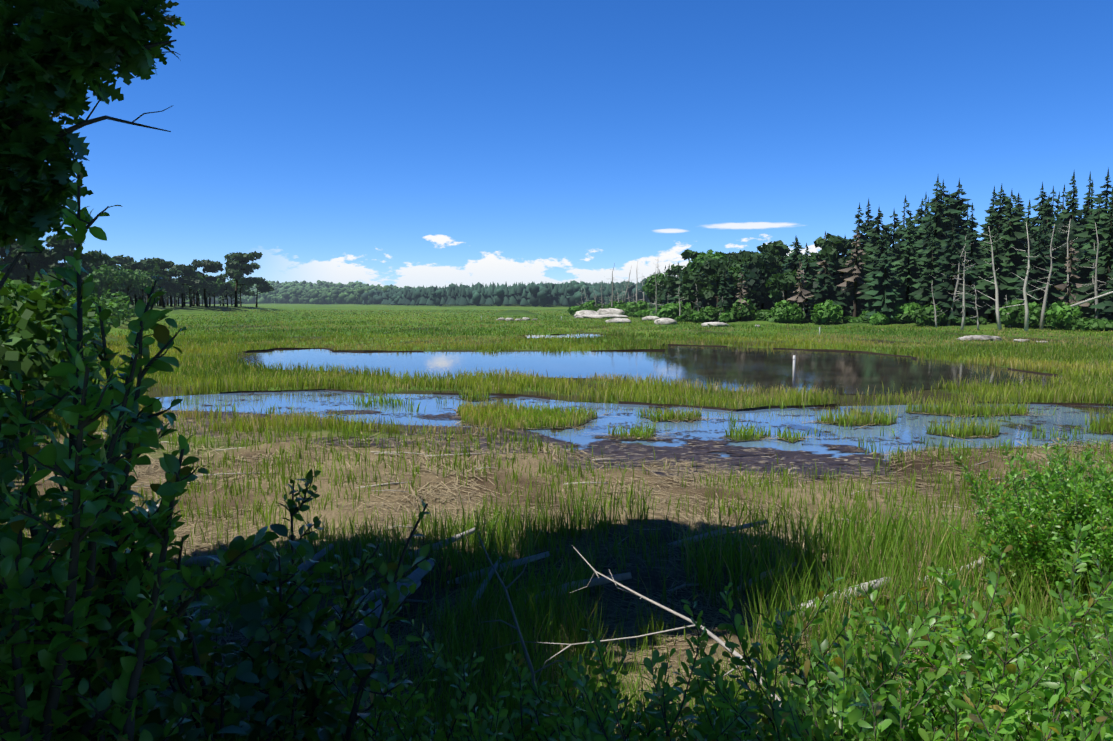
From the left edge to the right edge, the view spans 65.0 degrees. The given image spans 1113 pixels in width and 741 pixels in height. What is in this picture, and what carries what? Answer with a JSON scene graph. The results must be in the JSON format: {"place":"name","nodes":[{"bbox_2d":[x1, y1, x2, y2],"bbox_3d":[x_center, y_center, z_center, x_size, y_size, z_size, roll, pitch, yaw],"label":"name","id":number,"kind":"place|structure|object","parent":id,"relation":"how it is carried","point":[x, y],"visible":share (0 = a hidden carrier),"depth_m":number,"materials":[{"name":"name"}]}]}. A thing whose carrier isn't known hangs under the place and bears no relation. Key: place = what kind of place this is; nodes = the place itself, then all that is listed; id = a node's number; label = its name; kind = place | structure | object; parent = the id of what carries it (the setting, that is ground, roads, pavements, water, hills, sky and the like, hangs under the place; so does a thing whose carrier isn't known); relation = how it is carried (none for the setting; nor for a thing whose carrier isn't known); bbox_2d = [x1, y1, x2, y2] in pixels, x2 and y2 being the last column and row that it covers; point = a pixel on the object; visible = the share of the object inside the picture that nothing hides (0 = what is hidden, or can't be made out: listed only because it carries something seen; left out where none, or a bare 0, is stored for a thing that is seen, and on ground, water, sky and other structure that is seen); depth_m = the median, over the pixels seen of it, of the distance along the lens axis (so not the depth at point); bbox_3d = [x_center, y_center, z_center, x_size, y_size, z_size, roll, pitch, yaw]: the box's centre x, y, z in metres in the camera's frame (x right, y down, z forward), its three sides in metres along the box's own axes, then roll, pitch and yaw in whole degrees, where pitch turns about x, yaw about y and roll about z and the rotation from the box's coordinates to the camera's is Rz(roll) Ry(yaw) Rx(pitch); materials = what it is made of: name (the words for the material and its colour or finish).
{"place":"outdoors","nodes":[
{"label":"outdoors","id":0,"kind":"place"},
{"bbox_2d":[0,303,1112,740],"bbox_3d":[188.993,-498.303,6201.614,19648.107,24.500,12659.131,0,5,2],"label":"ground","id":1,"kind":"structure","parent":0,"point":[488,487],"depth_m":15.24,"materials":[{"name":"green plant"}]},
{"bbox_2d":[0,0,179,289],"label":"oak tree","id":2,"kind":"object","parent":1,"relation":"on","point":[73,128],"visible":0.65,"depth_m":4.51,"materials":[{"name":"brown wood"}]},
{"bbox_2d":[0,161,208,740],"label":"tall shrub","id":3,"kind":"object","parent":1,"relation":"on","point":[144,438],"depth_m":2.34,"materials":[{"name":"green plant"}]},
{"bbox_2d":[0,234,274,504],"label":"pines","id":4,"kind":"object","parent":1,"relation":"on","point":[32,325],"depth_m":165.09,"materials":[{"name":"green plant"}]},
{"bbox_2d":[0,426,436,740],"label":"shrub","id":5,"kind":"object","parent":1,"relation":"on","point":[240,699],"depth_m":3.23,"materials":[{"name":"green plant"}]},
{"bbox_2d":[146,278,649,306],"bbox_3d":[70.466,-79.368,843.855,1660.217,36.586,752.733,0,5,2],"label":"forest treeline","id":6,"kind":"object","parent":1,"relation":"on","point":[477,294],"visible":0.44,"depth_m":588.83,"materials":[{"name":"green plant"}]},
{"bbox_2d":[496,317,536,320],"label":"rocks","id":7,"kind":"object","parent":1,"relation":"on","point":[512,319],"visible":0.67,"depth_m":150.11,"materials":[{"name":"stone"}]},
{"bbox_2d":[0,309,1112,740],"bbox_3d":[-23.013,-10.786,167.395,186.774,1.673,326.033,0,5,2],"label":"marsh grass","id":8,"kind":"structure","parent":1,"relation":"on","point":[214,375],"depth_m":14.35,"materials":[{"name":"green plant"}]},
{"bbox_2d":[0,390,1112,740],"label":"marsh thatch straws","id":9,"kind":"object","parent":1,"relation":"on","point":[634,628],"visible":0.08,"depth_m":12.95,"materials":[{"name":"beige plant"}]},
{"bbox_2d":[32,430,1090,602],"bbox_3d":[-0.343,1.994,15.036,25.773,0.110,11.783,0,5,2],"label":"driftwood sticks scattered","id":10,"kind":"object","parent":1,"relation":"on","point":[675,588],"visible":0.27,"depth_m":15.30,"materials":[{"name":"grey wood"}]},
{"bbox_2d":[146,503,1000,645],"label":"fallen logs","id":11,"kind":"object","parent":1,"relation":"on","point":[417,575],"visible":0.38,"depth_m":9.46,"materials":[{"name":"grey wood"}]},
{"bbox_2d":[574,308,628,317],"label":"rock","id":12,"kind":"object","parent":1,"relation":"on","point":[610,313],"visible":0.5,"depth_m":173.96,"materials":[{"name":"stone"}]},
{"bbox_2d":[605,318,630,322],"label":"boulder","id":13,"kind":"object","parent":1,"relation":"on","point":[618,320],"visible":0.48,"depth_m":131.50,"materials":[{"name":"stone"}]},
{"bbox_2d":[144,334,1112,411],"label":"mud bank","id":14,"kind":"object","parent":1,"relation":"on","point":[706,407],"visible":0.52,"depth_m":30.36,"materials":[{"name":"brown soil"}]},
{"bbox_2d":[140,390,1112,481],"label":"pond wrack debris","id":15,"kind":"object","parent":14,"relation":"on","point":[800,461],"visible":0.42,"depth_m":18.88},
{"bbox_2d":[478,534,781,724],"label":"fallen branches","id":16,"kind":"object","parent":1,"relation":"on","point":[711,635],"visible":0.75,"depth_m":5.55,"materials":[{"name":"grey wood"}]},
{"bbox_2d":[191,436,1112,740],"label":"bushes","id":17,"kind":"object","parent":1,"relation":"on","point":[853,720],"depth_m":3.22,"materials":[{"name":"green plant"}]},
{"bbox_2d":[1012,495,1111,598],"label":"branches","id":18,"kind":"object","parent":17,"relation":"attached to","point":[1058,540],"visible":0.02,"depth_m":8.56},
{"bbox_2d":[642,316,677,324],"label":"rock slab","id":19,"kind":"object","parent":1,"relation":"on","point":[664,321],"visible":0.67,"depth_m":123.73,"materials":[{"name":"stone"}]},
{"bbox_2d":[701,322,729,326],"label":"boulder","id":20,"kind":"object","parent":1,"relation":"on","point":[716,324],"visible":0.5,"depth_m":112.75,"materials":[{"name":"stone"}]},
{"bbox_2d":[568,249,1112,331],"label":"broadleaf forest foliage","id":21,"kind":"object","parent":1,"relation":"on","point":[1060,315],"visible":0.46,"depth_m":119.50,"materials":[{"name":"green plant"}]},
{"bbox_2d":[577,223,1112,331],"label":"dead trees","id":22,"kind":"object","parent":1,"relation":"on","point":[1042,318],"visible":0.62,"depth_m":98.52,"materials":[{"name":"grey wood"}]},
{"bbox_2d":[644,167,1112,325],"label":"conifer trees","id":23,"kind":"object","parent":1,"relation":"on","point":[872,264],"visible":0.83,"depth_m":117.79,"materials":[{"name":"green plant"}]},
{"bbox_2d":[956,335,1001,340],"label":"rock slab","id":24,"kind":"object","parent":1,"relation":"on","point":[981,337],"visible":0.56,"depth_m":72.58,"materials":[{"name":"stone"}]},
{"bbox_2d":[1013,339,1045,342],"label":"rock slab","id":25,"kind":"object","parent":1,"relation":"on","point":[1018,340],"visible":0.52,"depth_m":70.52,"materials":[{"name":"stone"}]},
{"bbox_3d":[-6.813,-5.476,4.296,10.838,5.189,11.430,0,5,2],"label":"oak tree","id":26,"kind":"object","parent":1,"relation":"on","visible":0},
{"bbox_2d":[0,0,185,255],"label":"oak bough leaves","id":27,"kind":"object","parent":26,"relation":"attached to","point":[35,186],"visible":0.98,"depth_m":4.43,"materials":[{"name":"green plant"}]},
{"bbox_2d":[0,0,1112,287],"label":"sky","id":28,"kind":"structure","parent":0,"point":[400,143],"materials":[{"name":"blue"}]},
{"bbox_2d":[523,334,616,337],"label":"pond water","id":29,"kind":"structure","parent":0,"point":[576,335],"depth_m":83.65,"materials":[{"name":"blue liquid"}]},
{"bbox_2d":[155,390,1112,476],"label":"pond water","id":30,"kind":"structure","parent":0,"point":[915,424],"depth_m":23.85,"materials":[{"name":"blue liquid"}]},
{"bbox_2d":[234,345,1059,394],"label":"pond water","id":31,"kind":"structure","parent":0,"point":[846,372],"depth_m":44.38,"materials":[{"name":"blue liquid"}]},
{"bbox_2d":[792,355,795,385],"bbox_3d":[9.080,0.145,33.403,0.112,1.455,0.112,0,5,2],"label":"marker post","id":32,"kind":"object","parent":31,"relation":"in","point":[794,363],"visible":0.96,"depth_m":33.35,"materials":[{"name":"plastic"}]},
{"bbox_2d":[456,398,1112,442],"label":"grass tufts","id":33,"kind":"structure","parent":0,"point":[729,437],"depth_m":22.58,"materials":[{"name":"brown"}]}
]}

